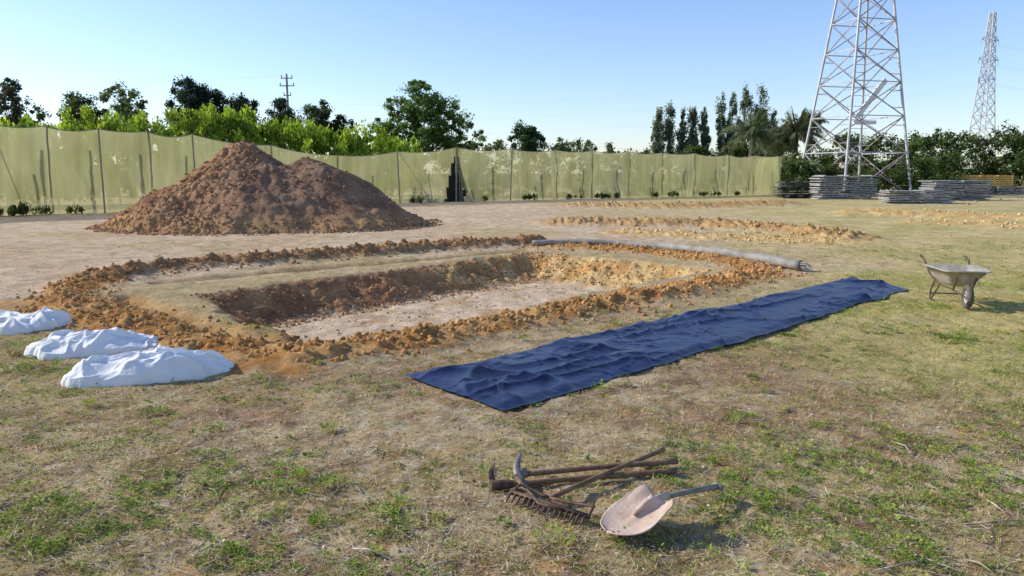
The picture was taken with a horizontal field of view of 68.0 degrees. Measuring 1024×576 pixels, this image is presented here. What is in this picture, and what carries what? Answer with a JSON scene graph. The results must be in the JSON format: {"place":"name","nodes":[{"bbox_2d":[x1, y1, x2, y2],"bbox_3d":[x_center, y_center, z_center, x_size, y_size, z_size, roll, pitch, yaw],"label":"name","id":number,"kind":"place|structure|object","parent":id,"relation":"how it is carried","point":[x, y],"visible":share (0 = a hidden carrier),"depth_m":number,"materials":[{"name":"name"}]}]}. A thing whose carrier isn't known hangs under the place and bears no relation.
{"place":"outdoors","nodes":[
{"label":"outdoors","id":0,"kind":"place"},
{"bbox_2d":[0,174,1023,575],"bbox_3d":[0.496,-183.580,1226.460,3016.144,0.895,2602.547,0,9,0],"label":"ground","id":1,"kind":"structure","parent":0,"point":[504,220],"depth_m":6.60,"materials":[{"name":"soil"}]},
{"bbox_2d":[0,77,34,126],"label":"eucalyptus tree","id":2,"kind":"object","parent":1,"relation":"on","point":[9,92],"visible":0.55,"depth_m":60.22,"materials":[{"name":"green plant"}]},
{"bbox_2d":[0,306,72,334],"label":"white cloth bundle","id":3,"kind":"object","parent":1,"relation":"on","point":[17,323],"visible":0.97,"depth_m":8.80,"materials":[{"name":"white fabric"}]},
{"bbox_2d":[17,105,57,128],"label":"leafy tree","id":4,"kind":"object","parent":1,"relation":"on","point":[40,115],"visible":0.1,"depth_m":58.32,"materials":[{"name":"green plant"}]},
{"bbox_2d":[56,91,105,129],"bbox_3d":[-33.437,-11.120,59.083,4.184,8.339,4.058,0,9,0],"label":"leafy tree","id":5,"kind":"object","parent":1,"relation":"on","point":[74,102],"visible":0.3,"depth_m":58.16,"materials":[{"name":"green plant"}]},
{"bbox_2d":[24,327,158,360],"bbox_3d":[-4.282,0.534,7.787,1.308,0.271,0.701,-2,9,-12],"label":"white cloth bundle","id":6,"kind":"object","parent":1,"relation":"on","point":[65,343],"visible":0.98,"depth_m":7.57,"materials":[{"name":"white fabric"}]},
{"bbox_2d":[91,79,151,128],"bbox_3d":[-29.046,-11.108,56.946,3.951,8.957,4.600,0,9,0],"label":"leafy tree","id":7,"kind":"object","parent":1,"relation":"on","point":[126,109],"visible":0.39,"depth_m":56.13,"materials":[{"name":"green plant"}]},
{"bbox_2d":[61,344,233,388],"bbox_3d":[-3.257,0.675,6.849,1.453,0.325,0.665,-2,9,-10],"label":"white cloth bundle","id":8,"kind":"object","parent":1,"relation":"on","point":[159,363],"visible":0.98,"depth_m":6.66,"materials":[{"name":"white fabric"}]},
{"bbox_2d":[160,75,219,133],"bbox_3d":[-25.734,-12.109,60.972,4.601,9.724,4.140,0,9,0],"label":"pine tree","id":9,"kind":"object","parent":1,"relation":"on","point":[191,94],"visible":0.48,"depth_m":59.58,"materials":[{"name":"green plant"}]},
{"bbox_2d":[0,102,422,155],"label":"hedge","id":10,"kind":"object","parent":1,"relation":"on","point":[310,137],"visible":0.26,"depth_m":47.32,"materials":[{"name":"green plant"}]},
{"bbox_2d":[202,88,227,118],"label":"pine tree","id":11,"kind":"object","parent":1,"relation":"on","point":[217,95],"visible":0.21,"depth_m":61.18,"materials":[{"name":"green plant"}]},
{"bbox_2d":[220,92,264,138],"bbox_3d":[-21.396,-11.505,61.320,3.859,8.428,3.967,0,9,0],"label":"pine tree","id":12,"kind":"object","parent":1,"relation":"on","point":[236,103],"visible":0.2,"depth_m":59.96,"materials":[{"name":"green plant"}]},
{"bbox_2d":[83,138,444,236],"bbox_3d":[-8.483,-3.607,26.702,12.219,3.275,10.418,0,9,0],"label":"soil mound","id":13,"kind":"object","parent":1,"relation":"on","point":[243,187],"visible":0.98,"depth_m":24.42,"materials":[{"name":"brown soil"}]},
{"bbox_2d":[261,97,304,145],"bbox_3d":[-19.051,-11.646,62.926,3.700,8.226,3.069,0,9,0],"label":"pine tree","id":14,"kind":"object","parent":1,"relation":"on","point":[281,106],"visible":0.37,"depth_m":62.26,"materials":[{"name":"green plant"}]},
{"bbox_2d":[279,74,293,120],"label":"utility pole","id":15,"kind":"object","parent":1,"relation":"on","point":[287,95],"visible":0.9,"depth_m":71.90,"materials":[{"name":"grey metal"}]},
{"bbox_2d":[296,99,342,144],"bbox_3d":[-15.227,-11.201,61.221,3.975,7.857,3.873,0,9,0],"label":"pine tree","id":16,"kind":"object","parent":1,"relation":"on","point":[319,115],"visible":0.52,"depth_m":60.07,"materials":[{"name":"green plant"}]},
{"bbox_2d":[332,114,354,137],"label":"pine tree","id":17,"kind":"object","parent":1,"relation":"on","point":[343,119],"visible":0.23,"depth_m":61.35,"materials":[{"name":"green plant"}]},
{"bbox_2d":[0,190,740,215],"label":"weeds","id":18,"kind":"object","parent":1,"relation":"on","point":[20,209],"visible":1,"depth_m":33.90,"materials":[{"name":"green plant"}]},
{"bbox_2d":[367,112,401,149],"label":"ash tree","id":19,"kind":"object","parent":1,"relation":"on","point":[390,114],"visible":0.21,"depth_m":59.69,"materials":[{"name":"green plant"}]},
{"bbox_2d":[0,125,781,215],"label":"shade net fence","id":20,"kind":"object","parent":1,"relation":"on","point":[97,170],"visible":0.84,"depth_m":45.16,"materials":[{"name":"fabric"}]},
{"bbox_2d":[379,79,450,151],"bbox_3d":[-7.234,-11.562,59.179,5.454,9.192,4.689,3,9,16],"label":"ash tree","id":21,"kind":"object","parent":1,"relation":"on","point":[426,103],"visible":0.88,"depth_m":57.94,"materials":[{"name":"green plant"}]},
{"bbox_2d":[429,95,482,169],"bbox_3d":[-4.671,-11.082,59.722,4.808,8.084,4.849,0,9,0],"label":"ash tree","id":22,"kind":"object","parent":1,"relation":"on","point":[446,139],"visible":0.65,"depth_m":59.35,"materials":[{"name":"green plant"}]},
{"bbox_2d":[460,129,486,167],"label":"ash tree","id":23,"kind":"object","parent":1,"relation":"on","point":[480,144],"visible":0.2,"depth_m":62.00,"materials":[{"name":"green plant"}]},
{"bbox_2d":[0,199,1023,575],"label":"soil clods","id":24,"kind":"object","parent":1,"relation":"on","point":[178,339],"visible":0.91,"depth_m":11.50,"materials":[{"name":"brown soil"}]},
{"bbox_2d":[0,338,1023,575],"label":"twigs","id":25,"kind":"object","parent":1,"relation":"on","point":[942,564],"visible":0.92,"depth_m":3.98,"materials":[{"name":"brown wood"}]},
{"bbox_2d":[0,241,1023,575],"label":"weeds","id":26,"kind":"object","parent":1,"relation":"on","point":[312,519],"visible":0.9,"depth_m":4.41,"materials":[{"name":"green plant"}]},
{"bbox_2d":[507,119,546,151],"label":"tree","id":27,"kind":"object","parent":1,"relation":"on","point":[530,137],"visible":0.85,"depth_m":87.36,"materials":[{"name":"green plant"}]},
{"bbox_2d":[442,137,651,175],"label":"distant shrubs","id":28,"kind":"object","parent":1,"relation":"on","point":[568,146],"visible":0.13,"depth_m":84.67,"materials":[{"name":"green plant"}]},
{"bbox_2d":[488,462,676,490],"bbox_3d":[0.432,1.091,4.480,1.153,0.130,0.141,-1,9,-7],"label":"grub hoe","id":29,"kind":"object","parent":1,"relation":"on","point":[495,484],"visible":0.99,"depth_m":4.45,"materials":[{"name":"brown wood"}]},
{"bbox_2d":[506,447,665,525],"bbox_3d":[0.425,1.088,4.513,0.595,0.078,1.201,5,10,31],"label":"garden rake","id":30,"kind":"object","parent":1,"relation":"on","point":[530,497],"visible":1,"depth_m":4.17,"materials":[{"name":"metal"}]},
{"bbox_2d":[513,452,678,496],"bbox_3d":[0.485,1.062,4.640,1.032,0.119,0.395,-4,10,-26],"label":"pickaxe","id":31,"kind":"object","parent":1,"relation":"on","point":[523,473],"visible":0.86,"depth_m":4.55,"materials":[{"name":"brown wood"}]},
{"bbox_2d":[648,106,665,153],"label":"poplar tree","id":32,"kind":"object","parent":1,"relation":"on","point":[657,135],"visible":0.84,"depth_m":92.87,"materials":[{"name":"green plant"}]},
{"bbox_2d":[406,276,908,409],"bbox_3d":[2.817,0.338,9.351,9.182,0.138,1.395,-8,12,-42],"label":"plastic sheet","id":33,"kind":"object","parent":1,"relation":"on","point":[561,366],"visible":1,"depth_m":7.72,"materials":[{"name":"blue plastic"}]},
{"bbox_2d":[600,482,723,535],"bbox_3d":[0.831,1.121,3.950,0.834,0.138,0.304,-4,10,-26],"label":"shovel","id":34,"kind":"object","parent":1,"relation":"on","point":[641,509],"visible":1,"depth_m":3.88,"materials":[{"name":"beige metal"}]},
{"bbox_2d":[662,99,679,153],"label":"poplar tree","id":35,"kind":"object","parent":1,"relation":"on","point":[669,128],"visible":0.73,"depth_m":92.87,"materials":[{"name":"green plant"}]},
{"bbox_2d":[532,239,813,271],"bbox_3d":[3.463,-0.857,16.818,1.403,0.258,7.221,-8,12,-44],"label":"plastic film roll","id":36,"kind":"object","parent":1,"relation":"on","point":[778,261],"visible":0.85,"depth_m":16.31,"materials":[{"name":"white plastic"}]},
{"bbox_2d":[674,105,690,153],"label":"poplar tree","id":37,"kind":"object","parent":1,"relation":"on","point":[682,132],"visible":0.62,"depth_m":92.90,"materials":[{"name":"green plant"}]},
{"bbox_2d":[686,106,700,146],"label":"poplar tree","id":38,"kind":"object","parent":1,"relation":"on","point":[693,118],"visible":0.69,"depth_m":92.83,"materials":[{"name":"green plant"}]},
{"bbox_2d":[374,148,1023,181],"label":"distant trees","id":39,"kind":"object","parent":1,"relation":"on","point":[873,162],"depth_m":127.67,"materials":[{"name":"green plant"}]},
{"bbox_2d":[696,106,711,153],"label":"poplar tree","id":40,"kind":"object","parent":1,"relation":"on","point":[705,136],"visible":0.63,"depth_m":92.86,"materials":[{"name":"green plant"}]},
{"bbox_2d":[715,92,729,155],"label":"poplar tree","id":41,"kind":"object","parent":1,"relation":"on","point":[721,126],"visible":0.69,"depth_m":92.76,"materials":[{"name":"green plant"}]},
{"bbox_2d":[724,91,740,152],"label":"poplar tree","id":42,"kind":"object","parent":1,"relation":"on","point":[734,110],"visible":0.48,"depth_m":92.54,"materials":[{"name":"green plant"}]},
{"bbox_2d":[737,81,756,156],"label":"poplar tree","id":43,"kind":"object","parent":1,"relation":"on","point":[747,102],"visible":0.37,"depth_m":92.48,"materials":[{"name":"green plant"}]},
{"bbox_2d":[716,106,789,162],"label":"palm tree","id":44,"kind":"object","parent":1,"relation":"on","point":[752,131],"visible":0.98,"depth_m":77.74,"materials":[{"name":"green plant"}]},
{"bbox_2d":[753,83,770,155],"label":"poplar tree","id":45,"kind":"object","parent":1,"relation":"on","point":[763,96],"visible":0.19,"depth_m":92.45,"materials":[{"name":"green plant"}]},
{"bbox_2d":[763,108,777,155],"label":"poplar tree","id":46,"kind":"object","parent":1,"relation":"on","point":[773,116],"visible":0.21,"depth_m":92.88,"materials":[{"name":"green plant"}]},
{"bbox_2d":[754,119,800,156],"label":"palm tree","id":47,"kind":"object","parent":1,"relation":"on","point":[787,140],"visible":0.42,"depth_m":81.69,"materials":[{"name":"green plant"}]},
{"bbox_2d":[773,181,816,197],"bbox_3d":[20.568,-7.165,55.254,2.631,1.207,1.707,0,9,-3],"label":"dark board stack","id":48,"kind":"object","parent":1,"relation":"on","point":[791,183],"visible":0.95,"depth_m":54.59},
{"bbox_2d":[764,106,827,186],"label":"palm tree","id":49,"kind":"object","parent":1,"relation":"on","point":[797,132],"visible":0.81,"depth_m":80.00,"materials":[{"name":"green plant"}]},
{"bbox_2d":[792,109,830,159],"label":"palm tree","id":50,"kind":"object","parent":1,"relation":"on","point":[818,130],"visible":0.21,"depth_m":82.24,"materials":[{"name":"green plant"}]},
{"bbox_2d":[807,175,878,198],"bbox_3d":[23.529,-7.172,53.906,4.516,1.678,1.809,-1,9,-6],"label":"board stack","id":51,"kind":"object","parent":1,"relation":"on","point":[823,187],"visible":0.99,"depth_m":53.27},
{"bbox_2d":[674,120,1023,195],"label":"dense shrubs","id":52,"kind":"object","parent":1,"relation":"on","point":[929,165],"visible":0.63,"depth_m":72.28,"materials":[{"name":"green plant"}]},
{"bbox_2d":[795,0,911,193],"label":"transmission tower","id":53,"kind":"structure","parent":1,"relation":"on","point":[862,121],"depth_m":59.06,"materials":[{"name":"grey metal"}]},
{"bbox_2d":[876,190,955,203],"bbox_3d":[24.407,-5.521,45.907,4.087,0.795,1.623,0,9,2],"label":"board stack","id":54,"kind":"object","parent":1,"relation":"on","point":[913,197],"visible":1,"depth_m":45.28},
{"bbox_2d":[919,254,991,308],"bbox_3d":[6.161,-0.097,10.538,0.707,0.597,1.386,2,9,14],"label":"wheelbarrow","id":55,"kind":"object","parent":1,"relation":"on","point":[966,277],"visible":1,"depth_m":10.24,"materials":[{"name":"metal"}]},
{"bbox_2d":[919,180,993,199],"bbox_3d":[30.000,-6.624,51.378,4.432,1.325,1.815,-1,9,-5],"label":"board stack","id":56,"kind":"object","parent":1,"relation":"on","point":[977,191],"visible":0.88,"depth_m":50.75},
{"bbox_2d":[963,12,998,170],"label":"transmission tower","id":57,"kind":"structure","parent":1,"relation":"on","point":[985,80],"depth_m":198.45,"materials":[{"name":"grey metal"}]},
{"bbox_2d":[47,43,1022,132],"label":"power lines","id":58,"kind":"object","parent":57,"relation":"hanging from","point":[687,90],"visible":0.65,"depth_m":222.40,"materials":[{"name":"metal"}]},
{"bbox_2d":[960,188,1009,193],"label":"wooden pallets","id":59,"kind":"object","parent":1,"relation":"on","point":[991,189],"visible":0.29,"depth_m":65.11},
{"bbox_2d":[955,175,1013,187],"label":"wooden crates","id":60,"kind":"object","parent":59,"relation":"on","point":[998,183],"visible":0.66,"depth_m":64.82,"materials":[{"name":"brown wood"}]},
{"bbox_2d":[989,186,1023,193],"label":"board stack","id":61,"kind":"object","parent":1,"relation":"on","point":[1016,190],"visible":0.81,"depth_m":64.61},
{"bbox_2d":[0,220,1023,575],"bbox_3d":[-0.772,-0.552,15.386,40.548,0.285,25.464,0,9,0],"label":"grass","id":62,"kind":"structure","parent":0,"point":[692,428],"depth_m":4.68,"materials":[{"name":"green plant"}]},
{"bbox_2d":[0,0,1023,173],"label":"sky","id":63,"kind":"structure","parent":0,"point":[484,53],"materials":[{"name":"blue"}]}
]}

